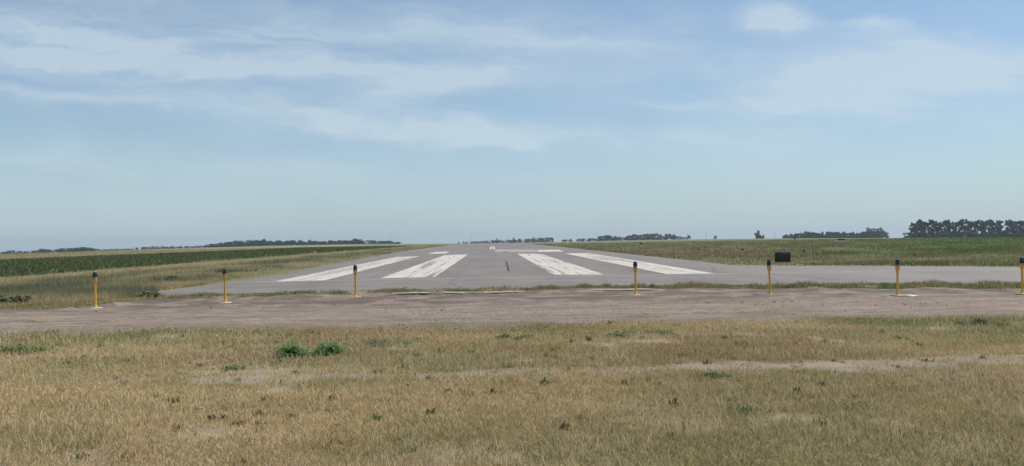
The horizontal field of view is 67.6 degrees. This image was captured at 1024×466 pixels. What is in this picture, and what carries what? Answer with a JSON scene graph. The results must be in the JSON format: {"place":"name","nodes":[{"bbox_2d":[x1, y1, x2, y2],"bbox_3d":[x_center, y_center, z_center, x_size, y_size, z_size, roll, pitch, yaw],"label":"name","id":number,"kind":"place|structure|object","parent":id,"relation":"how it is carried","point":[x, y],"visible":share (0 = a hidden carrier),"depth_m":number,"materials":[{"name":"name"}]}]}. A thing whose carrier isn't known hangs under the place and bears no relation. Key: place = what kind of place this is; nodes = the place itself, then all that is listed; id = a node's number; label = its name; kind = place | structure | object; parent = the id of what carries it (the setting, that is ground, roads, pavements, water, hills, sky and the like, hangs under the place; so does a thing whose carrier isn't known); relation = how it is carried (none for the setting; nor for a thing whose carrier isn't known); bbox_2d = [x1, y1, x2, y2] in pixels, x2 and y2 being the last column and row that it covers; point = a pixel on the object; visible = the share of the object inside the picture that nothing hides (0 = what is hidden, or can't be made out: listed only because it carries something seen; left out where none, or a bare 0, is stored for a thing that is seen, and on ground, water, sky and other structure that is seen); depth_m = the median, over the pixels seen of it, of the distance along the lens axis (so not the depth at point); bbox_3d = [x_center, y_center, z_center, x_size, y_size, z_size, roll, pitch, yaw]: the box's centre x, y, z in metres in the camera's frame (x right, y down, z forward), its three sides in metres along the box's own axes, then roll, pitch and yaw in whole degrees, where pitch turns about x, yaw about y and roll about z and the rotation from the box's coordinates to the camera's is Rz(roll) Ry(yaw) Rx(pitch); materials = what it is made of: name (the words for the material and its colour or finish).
{"place":"outdoors","nodes":[
{"label":"outdoors","id":0,"kind":"place"},
{"bbox_2d":[0,245,410,277],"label":"crop plants","id":1,"kind":"object","parent":0,"point":[21,266],"visible":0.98,"depth_m":69.24,"materials":[{"name":"green plant"}]},
{"bbox_2d":[0,245,445,308],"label":"rough grass","id":2,"kind":"structure","parent":0,"point":[82,284],"depth_m":32.08,"materials":[{"name":"green plant"}]},
{"bbox_2d":[0,237,1023,465],"bbox_3d":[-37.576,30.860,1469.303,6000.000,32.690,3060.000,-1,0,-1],"label":"ground","id":3,"kind":"structure","parent":0,"point":[213,431],"depth_m":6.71,"materials":[{"name":"beige plant"}]},
{"bbox_2d":[0,293,35,303],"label":"weed clump","id":4,"kind":"object","parent":3,"relation":"on","point":[18,298],"visible":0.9,"depth_m":18.99,"materials":[{"name":"green plant"}]},
{"bbox_2d":[0,340,60,355],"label":"weed clump","id":5,"kind":"object","parent":3,"relation":"on","point":[25,347],"visible":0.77,"depth_m":10.01,"materials":[{"name":"green plant"}]},
{"bbox_2d":[68,248,79,251],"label":"tree","id":6,"kind":"object","parent":3,"relation":"on","point":[72,249],"visible":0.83,"depth_m":965.92,"materials":[{"name":"green plant"}]},
{"bbox_2d":[79,247,94,251],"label":"tree","id":7,"kind":"object","parent":3,"relation":"on","point":[86,249],"visible":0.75,"depth_m":963.62,"materials":[{"name":"green plant"}]},
{"bbox_2d":[128,290,165,297],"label":"weed clump","id":8,"kind":"object","parent":3,"relation":"on","point":[153,294],"visible":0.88,"depth_m":20.47,"materials":[{"name":"green plant"}]},
{"bbox_2d":[151,275,187,280],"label":"weed clump","id":9,"kind":"object","parent":3,"relation":"on","point":[158,277],"visible":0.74,"depth_m":29.68,"materials":[{"name":"green plant"}]},
{"bbox_2d":[227,241,236,246],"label":"tree","id":10,"kind":"object","parent":3,"relation":"on","point":[233,243],"visible":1,"depth_m":967.59,"materials":[{"name":"green plant"}]},
{"bbox_2d":[210,269,257,271],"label":"weed clump","id":11,"kind":"object","parent":3,"relation":"on","point":[235,270],"visible":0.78,"depth_m":37.79,"materials":[{"name":"green plant"}]},
{"bbox_2d":[211,361,261,370],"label":"weed clump","id":12,"kind":"object","parent":3,"relation":"on","point":[230,367],"visible":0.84,"depth_m":8.54,"materials":[{"name":"green plant"}]},
{"bbox_2d":[236,241,244,246],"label":"tree","id":13,"kind":"object","parent":3,"relation":"on","point":[241,242],"visible":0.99,"depth_m":977.78,"materials":[{"name":"green plant"}]},
{"bbox_2d":[245,240,255,244],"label":"tree","id":14,"kind":"object","parent":3,"relation":"on","point":[252,242],"visible":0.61,"depth_m":1001.63,"materials":[{"name":"green plant"}]},
{"bbox_2d":[255,240,267,245],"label":"tree","id":15,"kind":"object","parent":3,"relation":"on","point":[258,242],"visible":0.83,"depth_m":965.11,"materials":[{"name":"green plant"}]},
{"bbox_2d":[274,240,289,245],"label":"tree","id":16,"kind":"object","parent":3,"relation":"on","point":[282,244],"visible":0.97,"depth_m":966.90,"materials":[{"name":"green plant"}]},
{"bbox_2d":[258,338,316,358],"bbox_3d":[-2.685,1.412,9.320,0.889,0.241,0.741,-1,0,-1],"label":"weed clump","id":17,"kind":"object","parent":3,"relation":"on","point":[292,350],"visible":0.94,"depth_m":9.30,"materials":[{"name":"green plant"}]},
{"bbox_2d":[306,341,350,355],"bbox_3d":[-2.332,1.438,9.546,0.751,0.182,0.649,-1,-1,24],"label":"weed clump","id":18,"kind":"object","parent":3,"relation":"on","point":[326,348],"visible":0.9,"depth_m":9.47,"materials":[{"name":"green plant"}]},
{"bbox_2d":[327,240,337,244],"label":"tree","id":19,"kind":"object","parent":3,"relation":"on","point":[332,242],"visible":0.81,"depth_m":983.07,"materials":[{"name":"green plant"}]},
{"bbox_2d":[349,238,362,243],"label":"tree","id":20,"kind":"object","parent":3,"relation":"on","point":[357,240],"visible":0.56,"depth_m":985.51,"materials":[{"name":"green plant"}]},
{"bbox_2d":[339,337,427,347],"bbox_3d":[-1.726,1.467,10.419,1.339,0.119,0.923,-1,-1,15],"label":"weed clump","id":21,"kind":"object","parent":3,"relation":"on","point":[382,341],"visible":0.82,"depth_m":10.30,"materials":[{"name":"green plant"}]},
{"bbox_2d":[399,440,429,451],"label":"weed clump","id":22,"kind":"object","parent":3,"relation":"on","point":[411,447],"visible":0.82,"depth_m":5.09,"materials":[{"name":"green plant"}]},
{"bbox_2d":[285,243,725,272],"bbox_3d":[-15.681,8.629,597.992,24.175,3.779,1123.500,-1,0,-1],"label":"runway","id":23,"kind":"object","parent":3,"relation":"on","point":[481,256],"visible":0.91,"depth_m":54.38,"materials":[{"name":"grey asphalt"}]},
{"bbox_2d":[273,256,417,281],"bbox_3d":[-8.588,1.941,48.835,1.926,0.001,42.586,-1,0,-2],"label":"painted threshold stripe","id":24,"kind":"object","parent":23,"relation":"on","point":[338,273],"visible":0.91,"depth_m":36.11,"materials":[{"name":"white paint"}]},
{"bbox_2d":[383,254,467,277],"bbox_3d":[-4.732,1.909,52.095,2.368,0.001,46.158,-1,0,-1],"label":"painted threshold stripe","id":25,"kind":"object","parent":23,"relation":"on","point":[438,267],"visible":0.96,"depth_m":38.63,"materials":[{"name":"white paint"}]},
{"bbox_2d":[429,252,447,253],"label":"painted number stroke","id":26,"kind":"object","parent":23,"relation":"on","point":[438,253],"visible":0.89,"depth_m":83.75,"materials":[{"name":"white paint"}]},
{"bbox_2d":[536,250,562,251],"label":"painted number stroke","id":27,"kind":"object","parent":23,"relation":"on","point":[549,250],"visible":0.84,"depth_m":88.27,"materials":[{"name":"white paint"}]},
{"bbox_2d":[518,254,603,274],"bbox_3d":[2.213,1.797,51.645,2.327,0.001,44.980,-1,0,-1],"label":"painted threshold stripe","id":28,"kind":"object","parent":23,"relation":"on","point":[547,265],"visible":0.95,"depth_m":38.56,"materials":[{"name":"white paint"}]},
{"bbox_2d":[566,253,709,273],"bbox_3d":[6.303,1.729,51.059,2.326,0.001,44.644,-1,0,0],"label":"painted threshold stripe","id":29,"kind":"object","parent":23,"relation":"on","point":[651,267],"visible":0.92,"depth_m":37.92,"materials":[{"name":"white paint"}]},
{"bbox_2d":[1,279,1020,308],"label":"weed strip","id":30,"kind":"object","parent":3,"relation":"on","point":[930,283],"visible":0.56,"depth_m":20.51,"materials":[{"name":"green plant"}]},
{"bbox_2d":[0,287,1023,336],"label":"dirt strip","id":31,"kind":"object","parent":3,"relation":"on","point":[559,305],"visible":0.78,"depth_m":15.09,"materials":[{"name":"soil"}]},
{"bbox_2d":[88,272,102,308],"bbox_3d":[-9.196,1.257,16.868,0.300,0.811,0.300,-1,0,-1],"label":"threshold light","id":32,"kind":"object","parent":31,"relation":"on","point":[94,276],"visible":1,"depth_m":16.84,"materials":[{"name":"paint"}]},
{"bbox_2d":[219,268,231,302],"bbox_3d":[-6.694,1.227,17.824,0.300,0.811,0.300,0,1,14],"label":"threshold light","id":33,"kind":"object","parent":31,"relation":"on","point":[224,272],"visible":0.99,"depth_m":17.80,"materials":[{"name":"paint"}]},
{"bbox_2d":[349,265,358,297],"bbox_3d":[-3.874,1.192,18.917,0.300,0.811,0.300,-1,0,30],"label":"threshold light","id":34,"kind":"object","parent":31,"relation":"on","point":[355,271],"visible":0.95,"depth_m":18.89,"materials":[{"name":"paint"}]},
{"bbox_2d":[1,288,1013,334],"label":"creeping tufts","id":35,"kind":"object","parent":31,"relation":"on","point":[450,316],"visible":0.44,"depth_m":12.60,"materials":[{"name":"green plant"}]},
{"bbox_2d":[3,294,1021,333],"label":"soil clods","id":36,"kind":"object","parent":31,"relation":"on","point":[491,307],"visible":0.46,"depth_m":15.24,"materials":[{"name":"brown soil"}]},
{"bbox_2d":[392,288,663,293],"bbox_3d":[0.373,1.487,19.607,6.921,0.053,0.773,-1,0,1],"label":"concrete edge","id":37,"kind":"object","parent":31,"relation":"on","point":[521,291],"visible":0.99,"depth_m":19.52,"materials":[{"name":"grey concrete"}]},
{"bbox_2d":[630,261,641,294],"bbox_3d":[2.954,1.081,18.287,0.300,0.811,0.300,-1,0,-45],"label":"threshold light","id":38,"kind":"object","parent":31,"relation":"on","point":[635,267],"visible":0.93,"depth_m":18.26,"materials":[{"name":"paint"}]},
{"bbox_2d":[767,260,771,293],"bbox_3d":[6.020,1.030,17.870,0.300,0.811,0.300,-1,-2,-29],"label":"threshold light","id":39,"kind":"object","parent":31,"relation":"on","point":[769,268],"visible":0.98,"depth_m":17.85,"materials":[{"name":"paint"}]},
{"bbox_2d":[890,259,904,295],"bbox_3d":[8.534,0.983,16.926,0.300,0.811,0.300,0,-1,-14],"label":"threshold light","id":40,"kind":"object","parent":31,"relation":"on","point":[897,265],"visible":0.99,"depth_m":16.90,"materials":[{"name":"paint"}]},
{"bbox_2d":[1015,257,1023,293],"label":"threshold light","id":41,"kind":"object","parent":31,"relation":"on","point":[1021,261],"visible":1,"depth_m":16.84,"materials":[{"name":"paint"}]},
{"bbox_2d":[0,315,1023,465],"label":"turf sprigs","id":42,"kind":"object","parent":3,"relation":"on","point":[377,417],"visible":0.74,"depth_m":7.01,"materials":[{"name":"green plant"}]},
{"bbox_2d":[491,333,539,340],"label":"weed clump","id":43,"kind":"object","parent":3,"relation":"on","point":[503,335],"visible":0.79,"depth_m":10.76,"materials":[{"name":"green plant"}]},
{"bbox_2d":[159,265,1023,295],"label":"taxiway","id":44,"kind":"structure","parent":3,"relation":"on","point":[621,276],"depth_m":26.40,"materials":[{"name":"grey asphalt"}]},
{"bbox_2d":[601,235,612,240],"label":"tree","id":45,"kind":"object","parent":3,"relation":"on","point":[610,237],"visible":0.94,"depth_m":1035.92,"materials":[{"name":"green plant"}]},
{"bbox_2d":[625,235,634,239],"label":"tree","id":46,"kind":"object","parent":3,"relation":"on","point":[629,238],"visible":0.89,"depth_m":1039.33,"materials":[{"name":"green plant"}]},
{"bbox_2d":[601,328,679,338],"bbox_3d":[1.863,1.418,10.888,1.048,0.114,0.832,-1,-1,-35],"label":"weed clump","id":47,"kind":"object","parent":3,"relation":"on","point":[636,331],"visible":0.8,"depth_m":10.96,"materials":[{"name":"green plant"}]},
{"bbox_2d":[639,234,649,239],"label":"tree","id":48,"kind":"object","parent":3,"relation":"on","point":[646,238],"visible":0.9,"depth_m":1034.34,"materials":[{"name":"green plant"}]},
{"bbox_2d":[639,282,655,287],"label":"weed clump","id":49,"kind":"object","parent":3,"relation":"on","point":[652,285],"visible":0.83,"depth_m":20.75,"materials":[{"name":"green plant"}]},
{"bbox_2d":[665,233,676,239],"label":"tree","id":50,"kind":"object","parent":3,"relation":"on","point":[669,235],"visible":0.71,"depth_m":1052.76,"materials":[{"name":"green plant"}]},
{"bbox_2d":[687,368,733,380],"bbox_3d":[1.988,1.398,7.697,0.609,0.096,0.780,-1,0,11],"label":"weed clump","id":51,"kind":"object","parent":3,"relation":"on","point":[714,374],"visible":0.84,"depth_m":7.57,"materials":[{"name":"green plant"}]},
{"bbox_2d":[728,400,769,417],"bbox_3d":[1.874,1.394,6.072,0.355,0.080,0.549,-1,-1,21],"label":"weed clump","id":52,"kind":"object","parent":3,"relation":"on","point":[738,406],"visible":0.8,"depth_m":6.04,"materials":[{"name":"green plant"}]},
{"bbox_2d":[754,231,762,238],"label":"tree","id":53,"kind":"object","parent":3,"relation":"on","point":[757,236],"visible":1,"depth_m":704.19,"materials":[{"name":"green plant"}]},
{"bbox_2d":[531,236,1023,266],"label":"rough grass","id":54,"kind":"structure","parent":3,"relation":"on","point":[1009,248],"depth_m":62.53,"materials":[{"name":"green plant"}]},
{"bbox_2d":[774,252,790,262],"bbox_3d":[13.792,1.249,39.013,0.770,0.540,0.227,-1,0,8],"label":"box sign","id":55,"kind":"object","parent":3,"relation":"on","point":[782,256],"visible":0.94,"depth_m":38.92,"materials":[{"name":"black metal"}]},
{"bbox_2d":[776,283,809,288],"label":"weed clump","id":56,"kind":"object","parent":3,"relation":"on","point":[786,285],"visible":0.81,"depth_m":19.65,"materials":[{"name":"green plant"}]},
{"bbox_2d":[804,232,815,237],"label":"tree","id":57,"kind":"object","parent":3,"relation":"on","point":[809,235],"visible":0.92,"depth_m":791.98,"materials":[{"name":"green plant"}]},
{"bbox_2d":[819,231,831,237],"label":"tree","id":58,"kind":"object","parent":3,"relation":"on","point":[828,235],"visible":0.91,"depth_m":796.11,"materials":[{"name":"green plant"}]},
{"bbox_2d":[844,233,853,237],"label":"tree","id":59,"kind":"object","parent":3,"relation":"on","point":[847,234],"visible":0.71,"depth_m":797.56,"materials":[{"name":"green plant"}]},
{"bbox_2d":[825,397,895,414],"bbox_3d":[2.876,1.383,6.127,0.836,0.071,0.537,-1,0,-1],"label":"weed clump","id":60,"kind":"object","parent":3,"relation":"on","point":[856,406],"visible":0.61,"depth_m":6.12,"materials":[{"name":"green plant"}]},
{"bbox_2d":[863,230,874,237],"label":"tree","id":61,"kind":"object","parent":3,"relation":"on","point":[869,231],"visible":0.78,"depth_m":797.10,"materials":[{"name":"green plant"}]},
{"bbox_2d":[865,231,880,237],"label":"tree","id":62,"kind":"object","parent":3,"relation":"on","point":[877,232],"visible":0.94,"depth_m":791.60,"materials":[{"name":"green plant"}]},
{"bbox_2d":[877,230,888,237],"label":"tree","id":63,"kind":"object","parent":3,"relation":"on","point":[883,233],"visible":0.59,"depth_m":799.49,"materials":[{"name":"green plant"}]},
{"bbox_2d":[903,232,913,237],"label":"tree","id":64,"kind":"object","parent":3,"relation":"on","point":[909,234],"visible":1,"depth_m":557.85,"materials":[{"name":"green plant"}]},
{"bbox_2d":[910,232,920,237],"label":"tree","id":65,"kind":"object","parent":3,"relation":"on","point":[917,234],"visible":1,"depth_m":555.12,"materials":[{"name":"green plant"}]},
{"bbox_2d":[912,222,918,232],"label":"tree","id":66,"kind":"object","parent":3,"relation":"on","point":[916,227],"visible":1,"depth_m":562.48,"materials":[{"name":"green plant"}]},
{"bbox_2d":[917,219,922,231],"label":"tree","id":67,"kind":"object","parent":3,"relation":"on","point":[920,225],"visible":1,"depth_m":562.03,"materials":[{"name":"green plant"}]},
{"bbox_2d":[919,230,931,237],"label":"tree","id":68,"kind":"object","parent":3,"relation":"on","point":[923,232],"visible":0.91,"depth_m":557.49,"materials":[{"name":"green plant"}]},
{"bbox_2d":[922,232,935,236],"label":"tree","id":69,"kind":"object","parent":3,"relation":"on","point":[928,234],"visible":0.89,"depth_m":558.17,"materials":[{"name":"green plant"}]},
{"bbox_2d":[926,219,934,232],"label":"tree","id":70,"kind":"object","parent":3,"relation":"on","point":[931,222],"visible":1,"depth_m":565.12,"materials":[{"name":"green plant"}]},
{"bbox_2d":[932,220,937,232],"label":"tree","id":71,"kind":"object","parent":3,"relation":"on","point":[933,228],"visible":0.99,"depth_m":567.24,"materials":[{"name":"green plant"}]},
{"bbox_2d":[932,232,945,237],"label":"tree","id":72,"kind":"object","parent":3,"relation":"on","point":[940,234],"visible":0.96,"depth_m":553.07,"materials":[{"name":"green plant"}]},
{"bbox_2d":[938,222,946,231],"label":"tree","id":73,"kind":"object","parent":3,"relation":"on","point":[940,227],"visible":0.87,"depth_m":567.39,"materials":[{"name":"green plant"}]},
{"bbox_2d":[941,220,948,231],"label":"tree","id":74,"kind":"object","parent":3,"relation":"on","point":[944,224],"visible":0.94,"depth_m":562.25,"materials":[{"name":"green plant"}]},
{"bbox_2d":[943,230,954,237],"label":"tree","id":75,"kind":"object","parent":3,"relation":"on","point":[947,234],"visible":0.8,"depth_m":555.66,"materials":[{"name":"green plant"}]},
{"bbox_2d":[950,222,959,232],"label":"tree","id":76,"kind":"object","parent":3,"relation":"on","point":[953,227],"visible":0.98,"depth_m":562.09,"materials":[{"name":"green plant"}]},
{"bbox_2d":[959,219,964,231],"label":"tree","id":77,"kind":"object","parent":3,"relation":"on","point":[962,228],"visible":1,"depth_m":563.14,"materials":[{"name":"green plant"}]},
{"bbox_2d":[963,219,969,237],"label":"tree","id":78,"kind":"object","parent":3,"relation":"on","point":[965,225],"visible":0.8,"depth_m":568.29,"materials":[{"name":"green plant"}]},
{"bbox_2d":[967,221,973,231],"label":"tree","id":79,"kind":"object","parent":3,"relation":"on","point":[970,227],"visible":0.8,"depth_m":566.98,"materials":[{"name":"green plant"}]},
{"bbox_2d":[966,230,980,237],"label":"tree","id":80,"kind":"object","parent":3,"relation":"on","point":[970,234],"visible":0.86,"depth_m":554.95,"materials":[{"name":"green plant"}]},
{"bbox_2d":[975,220,979,232],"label":"tree","id":81,"kind":"object","parent":3,"relation":"on","point":[977,226],"visible":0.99,"depth_m":565.16,"materials":[{"name":"green plant"}]},
{"bbox_2d":[981,222,988,232],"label":"tree","id":82,"kind":"object","parent":3,"relation":"on","point":[984,228],"visible":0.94,"depth_m":564.46,"materials":[{"name":"green plant"}]},
{"bbox_2d":[954,316,1021,328],"bbox_3d":[6.886,1.321,11.357,1.340,0.160,0.860,-1,0,-1],"label":"weed clump","id":83,"kind":"object","parent":3,"relation":"on","point":[979,320],"visible":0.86,"depth_m":11.38,"materials":[{"name":"green plant"}]},
{"bbox_2d":[981,230,995,236],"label":"tree","id":84,"kind":"object","parent":3,"relation":"on","point":[989,232],"visible":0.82,"depth_m":554.64,"materials":[{"name":"green plant"}]},
{"bbox_2d":[986,220,992,232],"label":"tree","id":85,"kind":"object","parent":3,"relation":"on","point":[989,225],"visible":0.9,"depth_m":564.68,"materials":[{"name":"green plant"}]},
{"bbox_2d":[988,219,995,231],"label":"tree","id":86,"kind":"object","parent":3,"relation":"on","point":[991,221],"visible":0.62,"depth_m":570.19,"materials":[{"name":"green plant"}]},
{"bbox_2d":[993,222,998,232],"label":"tree","id":87,"kind":"object","parent":3,"relation":"on","point":[997,226],"visible":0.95,"depth_m":563.78,"materials":[{"name":"green plant"}]},
{"bbox_2d":[992,220,1004,232],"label":"tree","id":88,"kind":"object","parent":3,"relation":"on","point":[1000,225],"visible":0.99,"depth_m":564.88,"materials":[{"name":"green plant"}]},
{"bbox_2d":[996,230,1004,236],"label":"tree","id":89,"kind":"object","parent":3,"relation":"on","point":[1001,234],"visible":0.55,"depth_m":559.79,"materials":[{"name":"green plant"}]},
{"bbox_2d":[1002,220,1012,229],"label":"tree","id":90,"kind":"object","parent":3,"relation":"on","point":[1007,223],"visible":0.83,"depth_m":571.30,"materials":[{"name":"green plant"}]},
{"bbox_2d":[1002,230,1018,236],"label":"tree","id":91,"kind":"object","parent":3,"relation":"on","point":[1006,232],"visible":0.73,"depth_m":559.72,"materials":[{"name":"green plant"}]},
{"bbox_2d":[1013,221,1022,232],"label":"tree","id":92,"kind":"object","parent":3,"relation":"on","point":[1016,227],"visible":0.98,"depth_m":563.49,"materials":[{"name":"green plant"}]},
{"bbox_2d":[1019,220,1023,231],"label":"tree","id":93,"kind":"object","parent":3,"relation":"on","point":[1022,224],"visible":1,"depth_m":564.71,"materials":[{"name":"green plant"}]},
{"bbox_2d":[0,0,1023,252],"label":"sky","id":94,"kind":"structure","parent":0,"point":[124,124],"materials":[{"name":"blue"}]},
{"bbox_2d":[6,353,1023,384],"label":"gravel track","id":95,"kind":"structure","parent":0,"point":[841,366],"depth_m":8.04,"materials":[{"name":"gravel"}]}
]}

